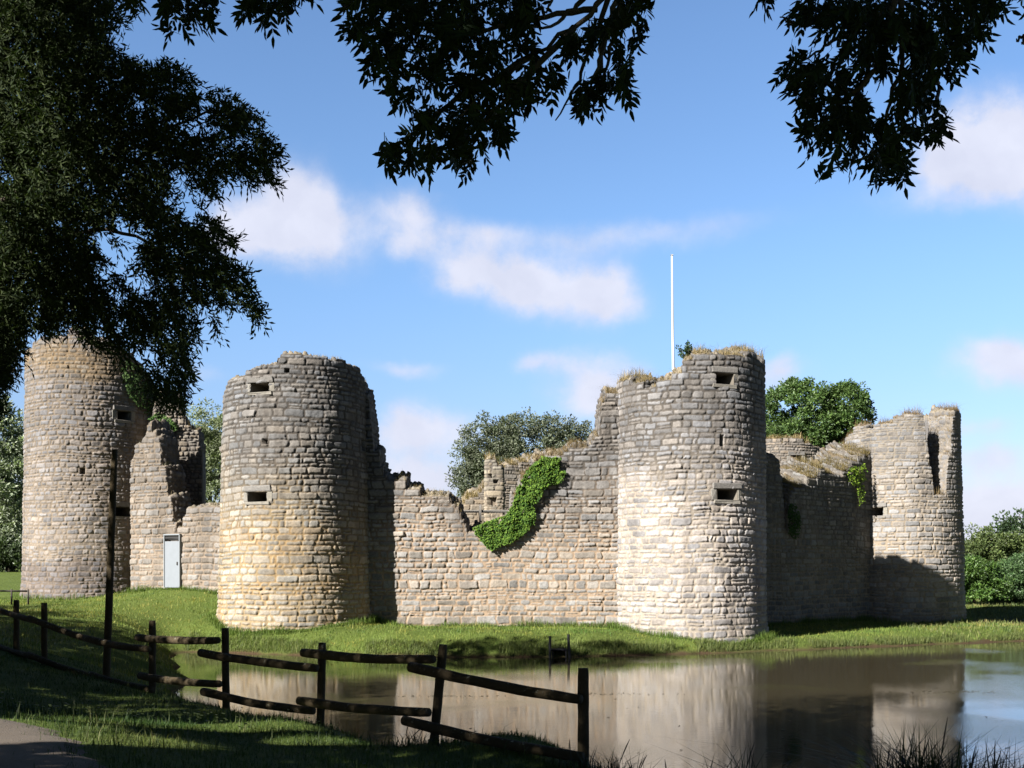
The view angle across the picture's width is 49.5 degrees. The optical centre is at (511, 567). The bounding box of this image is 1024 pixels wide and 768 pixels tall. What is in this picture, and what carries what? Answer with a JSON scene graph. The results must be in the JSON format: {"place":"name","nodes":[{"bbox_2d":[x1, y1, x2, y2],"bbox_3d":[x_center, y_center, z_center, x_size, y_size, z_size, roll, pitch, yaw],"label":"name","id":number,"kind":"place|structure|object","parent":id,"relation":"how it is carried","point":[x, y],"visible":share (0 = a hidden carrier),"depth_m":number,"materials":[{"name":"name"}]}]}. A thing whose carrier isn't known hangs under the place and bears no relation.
{"place":"outdoors","nodes":[
{"label":"outdoors","id":0,"kind":"place"},
{"bbox_2d":[0,719,108,767],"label":"path","id":1,"kind":"structure","parent":0,"point":[27,750],"depth_m":9.33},
{"bbox_2d":[464,505,507,520],"bbox_3d":[-1.475,-2.772,59.958,2.650,1.200,0.135,0,0,0],"label":"wooden barrier","id":2,"kind":"object","parent":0,"point":[480,511],"visible":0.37,"depth_m":59.98,"materials":[{"name":"grey wood"}]},
{"bbox_2d":[0,569,1023,767],"bbox_3d":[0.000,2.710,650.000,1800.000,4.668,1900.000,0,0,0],"label":"ground","id":3,"kind":"structure","parent":0,"point":[10,580],"depth_m":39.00,"materials":[{"name":"green plant"}]},
{"bbox_2d":[0,534,21,571],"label":"bush","id":4,"kind":"object","parent":3,"relation":"on","point":[11,554],"visible":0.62,"depth_m":91.13,"materials":[{"name":"green plant"}]},
{"bbox_2d":[0,394,23,571],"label":"willow tree","id":5,"kind":"object","parent":3,"relation":"on","point":[11,501],"visible":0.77,"depth_m":94.85,"materials":[{"name":"green plant"}]},
{"bbox_2d":[0,589,28,604],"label":"railing","id":6,"kind":"object","parent":3,"relation":"on","point":[12,590],"visible":1,"depth_m":49.97,"materials":[{"name":"metal"}]},
{"bbox_2d":[19,326,152,598],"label":"round tower","id":7,"kind":"structure","parent":3,"relation":"on","point":[84,415],"depth_m":56.77,"materials":[{"name":"stone"}]},
{"bbox_2d":[112,405,134,423],"bbox_3d":[-20.610,-7.918,58.098,1.291,0.905,1.526,0,0,-45],"label":"window","id":8,"kind":"structure","parent":7,"relation":"in","point":[125,412],"depth_m":57.81,"materials":[{"name":"stone"}]},
{"bbox_2d":[116,501,130,518],"bbox_3d":[-20.611,-2.931,58.014,1.528,0.948,1.307,0,0,45],"label":"window","id":9,"kind":"structure","parent":7,"relation":"in","point":[121,512],"depth_m":57.93,"materials":[{"name":"stone"}]},
{"bbox_2d":[121,360,154,416],"bbox_3d":[-19.372,-9.282,58.332,0.626,2.979,2.531,0,0,30],"label":"ivy","id":10,"kind":"object","parent":7,"relation":"attached to","point":[138,378],"visible":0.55,"depth_m":57.88,"materials":[{"name":"green plant"}]},
{"bbox_2d":[102,449,117,676],"bbox_3d":[-7.310,0.004,20.199,0.270,4.279,0.148,0,0,0],"label":"wooden pole","id":11,"kind":"object","parent":3,"relation":"on","point":[109,576],"visible":0.93,"depth_m":20.15,"materials":[{"name":"brown wood"}]},
{"bbox_2d":[0,0,293,427],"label":"willow tree","id":12,"kind":"object","parent":3,"relation":"on","point":[39,132],"visible":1,"depth_m":11.63,"materials":[{"name":"green plant"}]},
{"bbox_2d":[130,419,219,591],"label":"curtain wall","id":13,"kind":"structure","parent":3,"relation":"on","point":[167,550],"depth_m":55.44,"materials":[{"name":"stone"}]},
{"bbox_2d":[163,534,181,587],"bbox_3d":[-16.780,-0.313,54.917,1.092,2.651,0.172,0,0,28],"label":"door","id":14,"kind":"structure","parent":13,"relation":"in","point":[172,550],"depth_m":54.86,"materials":[{"name":"white metal"}]},
{"bbox_2d":[147,394,205,505],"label":"ruined wall","id":15,"kind":"structure","parent":3,"relation":"on","point":[191,448],"depth_m":58.12,"materials":[{"name":"stone"}]},
{"bbox_2d":[148,413,178,431],"bbox_3d":[-18.139,-7.377,57.730,1.516,1.385,0.527,0,0,0],"label":"ivy","id":16,"kind":"object","parent":15,"relation":"attached to","point":[172,425],"visible":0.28,"depth_m":57.72,"materials":[{"name":"green plant"}]},
{"bbox_2d":[185,411,206,453],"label":"dry grass","id":17,"kind":"structure","parent":15,"relation":"on","point":[189,424],"depth_m":58.37,"materials":[{"name":"beige plant"}]},
{"bbox_2d":[186,397,222,502],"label":"willow tree","id":18,"kind":"object","parent":3,"relation":"on","point":[212,440],"visible":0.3,"depth_m":82.73,"materials":[{"name":"green plant"}]},
{"bbox_2d":[12,698,476,763],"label":"daisies","id":19,"kind":"object","parent":3,"relation":"on","point":[189,717],"visible":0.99,"depth_m":13.41,"materials":[{"name":"white plant"}]},
{"bbox_2d":[216,351,371,630],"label":"round tower","id":20,"kind":"structure","parent":3,"relation":"on","point":[293,539],"depth_m":48.03,"materials":[{"name":"stone"}]},
{"bbox_2d":[243,485,272,504],"bbox_3d":[-10.738,-3.086,48.503,1.430,0.882,1.523,0,0,18],"label":"window","id":21,"kind":"structure","parent":20,"relation":"in","point":[253,497],"depth_m":47.93,"materials":[{"name":"stone"}]},
{"bbox_2d":[246,376,274,394],"bbox_3d":[-10.676,-7.793,48.574,1.402,0.827,1.521,0,0,17],"label":"window","id":22,"kind":"structure","parent":20,"relation":"in","point":[257,388],"depth_m":47.98,"materials":[{"name":"stone"}]},
{"bbox_2d":[296,351,366,381],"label":"dry grass","id":23,"kind":"structure","parent":20,"relation":"on","point":[323,356],"depth_m":48.40,"materials":[{"name":"beige plant"}]},
{"bbox_2d":[0,600,588,767],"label":"log fence","id":24,"kind":"object","parent":3,"relation":"on","point":[440,673],"visible":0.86,"depth_m":14.51,"materials":[{"name":"brown wood"}]},
{"bbox_2d":[359,726,445,749],"bbox_3d":[-1.105,2.052,13.167,1.293,0.458,1.161,0,0,-26],"label":"sedge clump","id":25,"kind":"object","parent":3,"relation":"on","point":[408,741],"visible":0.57,"depth_m":12.97,"materials":[{"name":"green plant"}]},
{"bbox_2d":[461,481,483,525],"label":"ruined wall","id":26,"kind":"structure","parent":3,"relation":"on","point":[473,503],"depth_m":71.97,"materials":[{"name":"stone"}]},
{"bbox_2d":[461,479,483,503],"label":"dry grass","id":27,"kind":"structure","parent":26,"relation":"on","point":[471,495],"depth_m":72.22,"materials":[{"name":"beige plant"}]},
{"bbox_2d":[215,623,734,644],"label":"daisies","id":28,"kind":"object","parent":3,"relation":"on","point":[546,632],"visible":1,"depth_m":47.02,"materials":[{"name":"white plant"}]},
{"bbox_2d":[365,386,618,626],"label":"curtain wall","id":29,"kind":"structure","parent":3,"relation":"on","point":[433,559],"depth_m":50.58,"materials":[{"name":"stone"}]},
{"bbox_2d":[391,470,462,515],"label":"dry grass","id":30,"kind":"structure","parent":29,"relation":"on","point":[426,488],"depth_m":50.91,"materials":[{"name":"beige plant"}]},
{"bbox_2d":[473,455,565,550],"bbox_3d":[0.342,-2.875,50.367,4.272,4.373,0.534,0,0,0],"label":"ivy","id":31,"kind":"object","parent":29,"relation":"attached to","point":[525,515],"visible":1,"depth_m":50.31,"materials":[{"name":"green plant"}]},
{"bbox_2d":[513,384,618,495],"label":"dry grass","id":32,"kind":"structure","parent":29,"relation":"on","point":[576,444],"depth_m":50.86,"materials":[{"name":"beige plant"}]},
{"bbox_2d":[484,456,505,521],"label":"stone pillar","id":33,"kind":"structure","parent":3,"relation":"on","point":[494,490],"depth_m":70.38,"materials":[{"name":"beige stone"}]},
{"bbox_2d":[481,450,499,461],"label":"dry grass","id":34,"kind":"structure","parent":33,"relation":"on","point":[487,455],"depth_m":70.63,"materials":[{"name":"beige plant"}]},
{"bbox_2d":[0,588,1023,698],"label":"meadow grass","id":35,"kind":"structure","parent":3,"relation":"on","point":[944,625],"depth_m":48.63,"materials":[{"name":"green plant"}]},
{"bbox_2d":[13,583,1023,655],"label":"rough grass","id":36,"kind":"structure","parent":3,"relation":"on","point":[717,644],"depth_m":47.82,"materials":[{"name":"green plant"}]},
{"bbox_2d":[444,406,593,498],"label":"tree","id":37,"kind":"object","parent":3,"relation":"on","point":[503,446],"visible":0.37,"depth_m":96.54,"materials":[{"name":"green plant"}]},
{"bbox_2d":[501,448,542,514],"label":"ruined wall","id":38,"kind":"structure","parent":3,"relation":"on","point":[511,477],"depth_m":78.30,"materials":[{"name":"stone"}]},
{"bbox_2d":[500,448,556,466],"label":"dry grass","id":39,"kind":"structure","parent":38,"relation":"on","point":[510,461],"depth_m":78.77,"materials":[{"name":"beige plant"}]},
{"bbox_2d":[549,636,550,656],"bbox_3d":[1.514,3.320,44.301,0.111,1.143,0.117,0,0,0],"label":"wooden stake","id":40,"kind":"object","parent":3,"relation":"on","point":[549,646],"visible":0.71,"depth_m":44.26,"materials":[{"name":"brown wood"}]},
{"bbox_2d":[551,646,566,656],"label":"wooden jetty","id":41,"kind":"object","parent":3,"relation":"on","point":[558,649],"visible":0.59,"depth_m":44.49,"materials":[{"name":"brown wood"}]},
{"bbox_2d":[567,634,570,656],"bbox_3d":[2.276,3.288,44.305,0.162,1.211,0.118,0,0,0],"label":"wooden stake","id":42,"kind":"object","parent":3,"relation":"on","point":[568,644],"visible":0.82,"depth_m":44.26,"materials":[{"name":"brown wood"}]},
{"bbox_2d":[115,0,1023,199],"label":"ash tree","id":43,"kind":"object","parent":3,"relation":"on","point":[918,38],"visible":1,"depth_m":6.53,"materials":[{"name":"green plant"}]},
{"bbox_2d":[531,739,668,767],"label":"sedge clump","id":44,"kind":"object","parent":3,"relation":"on","point":[614,764],"visible":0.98,"depth_m":11.63,"materials":[{"name":"green plant"}]},
{"bbox_2d":[616,345,768,642],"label":"round tower","id":45,"kind":"structure","parent":3,"relation":"on","point":[691,556],"depth_m":48.40,"materials":[{"name":"stone"}]},
{"bbox_2d":[612,366,658,386],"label":"dry grass","id":46,"kind":"structure","parent":45,"relation":"on","point":[637,379],"depth_m":50.11,"materials":[{"name":"beige plant"}]},
{"bbox_2d":[651,353,693,387],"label":"dry grass","id":47,"kind":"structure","parent":45,"relation":"on","point":[690,357],"depth_m":48.42,"materials":[{"name":"beige plant"}]},
{"bbox_2d":[671,254,674,369],"bbox_3d":[8.256,-8.432,57.000,0.231,15.201,0.150,0,0,0],"label":"flagpole","id":48,"kind":"object","parent":45,"relation":"on","point":[672,321],"visible":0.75,"depth_m":56.95,"materials":[{"name":"white metal"}]},
{"bbox_2d":[675,340,692,358],"bbox_3d":[7.727,-9.609,49.406,0.866,1.013,1.204,0,0,0],"label":"sapling","id":49,"kind":"object","parent":45,"relation":"on","point":[688,349],"visible":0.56,"depth_m":49.42,"materials":[{"name":"green plant"}]},
{"bbox_2d":[710,366,737,388],"bbox_3d":[8.996,-8.239,48.897,1.384,0.934,1.524,0,0,-19],"label":"window","id":50,"kind":"structure","parent":45,"relation":"in","point":[724,375],"depth_m":48.33,"materials":[{"name":"stone"}]},
{"bbox_2d":[711,482,741,503],"bbox_3d":[9.099,-3.213,48.897,1.538,0.936,1.535,0,0,-21],"label":"window","id":51,"kind":"structure","parent":45,"relation":"in","point":[724,493],"depth_m":48.36,"materials":[{"name":"stone"}]},
{"bbox_2d":[679,342,780,358],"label":"dry grass","id":52,"kind":"structure","parent":45,"relation":"on","point":[744,348],"depth_m":48.86,"materials":[{"name":"beige plant"}]},
{"bbox_2d":[637,739,830,767],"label":"sedge clump","id":53,"kind":"object","parent":3,"relation":"on","point":[752,764],"visible":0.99,"depth_m":11.13,"materials":[{"name":"green plant"}]},
{"bbox_2d":[766,436,819,465],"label":"round tower","id":54,"kind":"structure","parent":3,"relation":"on","point":[784,450],"depth_m":80.78,"materials":[{"name":"stone"}]},
{"bbox_2d":[766,432,808,442],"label":"dry grass","id":55,"kind":"structure","parent":54,"relation":"on","point":[794,437],"depth_m":80.98,"materials":[{"name":"beige plant"}]},
{"bbox_2d":[787,451,804,459],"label":"window","id":56,"kind":"structure","parent":54,"relation":"in","point":[790,453],"depth_m":80.73,"materials":[{"name":"stone"}]},
{"bbox_2d":[613,715,1023,767],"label":"sedge clump","id":57,"kind":"object","parent":3,"relation":"on","point":[932,760],"visible":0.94,"depth_m":10.27,"materials":[{"name":"green plant"}]},
{"bbox_2d":[765,375,877,447],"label":"broadleaf tree","id":58,"kind":"object","parent":3,"relation":"on","point":[838,420],"visible":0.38,"depth_m":93.14,"materials":[{"name":"green plant"}]},
{"bbox_2d":[765,440,881,624],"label":"curtain wall","id":59,"kind":"structure","parent":3,"relation":"on","point":[819,568],"depth_m":59.93,"materials":[{"name":"stone"}]},
{"bbox_2d":[786,503,801,539],"bbox_3d":[14.695,-2.377,57.699,1.329,1.910,0.509,0,0,-42],"label":"ivy","id":60,"kind":"object","parent":59,"relation":"attached to","point":[794,526],"visible":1,"depth_m":57.59,"materials":[{"name":"green plant"}]},
{"bbox_2d":[782,440,870,526],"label":"dry grass","id":61,"kind":"structure","parent":59,"relation":"on","point":[818,466],"depth_m":60.72,"materials":[{"name":"beige plant"}]},
{"bbox_2d":[847,464,867,505],"bbox_3d":[19.311,-4.640,62.163,2.038,2.440,0.472,0,0,-44],"label":"ivy","id":62,"kind":"object","parent":59,"relation":"attached to","point":[857,476],"visible":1,"depth_m":62.19,"materials":[{"name":"green plant"}]},
{"bbox_2d":[761,737,960,767],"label":"sedge clump","id":63,"kind":"object","parent":3,"relation":"on","point":[888,750],"visible":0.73,"depth_m":10.42,"materials":[{"name":"green plant"}]},
{"bbox_2d":[845,404,966,622],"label":"round tower","id":64,"kind":"structure","parent":3,"relation":"on","point":[917,559],"depth_m":62.82,"materials":[{"name":"stone"}]},
{"bbox_2d":[870,503,887,517],"bbox_3d":[21.221,-3.228,63.888,1.342,0.895,1.517,0,0,41],"label":"window","id":65,"kind":"structure","parent":64,"relation":"in","point":[880,505],"depth_m":63.07,"materials":[{"name":"stone"}]},
{"bbox_2d":[842,401,961,494],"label":"dry grass","id":66,"kind":"structure","parent":64,"relation":"on","point":[918,412],"depth_m":63.45,"materials":[{"name":"beige plant"}]},
{"bbox_2d":[804,736,1023,767],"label":"sedge clump","id":67,"kind":"object","parent":3,"relation":"on","point":[995,766],"visible":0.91,"depth_m":9.95,"materials":[{"name":"green plant"}]},
{"bbox_2d":[851,736,1022,767],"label":"sedge clump","id":68,"kind":"object","parent":3,"relation":"on","point":[970,763],"visible":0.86,"depth_m":9.93,"materials":[{"name":"green plant"}]},
{"bbox_2d":[964,554,1014,604],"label":"bush","id":69,"kind":"object","parent":3,"relation":"on","point":[982,583],"visible":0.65,"depth_m":82.97,"materials":[{"name":"green plant"}]},
{"bbox_2d":[964,522,1023,575],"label":"broadleaf tree","id":70,"kind":"object","parent":3,"relation":"on","point":[990,545],"visible":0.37,"depth_m":96.89,"materials":[{"name":"green plant"}]},
{"bbox_2d":[979,552,1023,602],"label":"bush","id":71,"kind":"object","parent":3,"relation":"on","point":[1013,566],"visible":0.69,"depth_m":87.11,"materials":[{"name":"green plant"}]},
{"bbox_2d":[984,507,1023,557],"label":"broadleaf tree","id":72,"kind":"object","parent":3,"relation":"on","point":[1013,524],"visible":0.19,"depth_m":124.83,"materials":[{"name":"green plant"}]},
{"bbox_2d":[0,0,1023,541],"label":"sky","id":73,"kind":"structure","parent":0,"point":[536,280],"materials":[{"name":"blue"}]},
{"bbox_2d":[171,622,1023,767],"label":"moat water","id":74,"kind":"structure","parent":0,"point":[810,690],"depth_m":30.21,"materials":[{"name":"brown liquid"}]}
]}

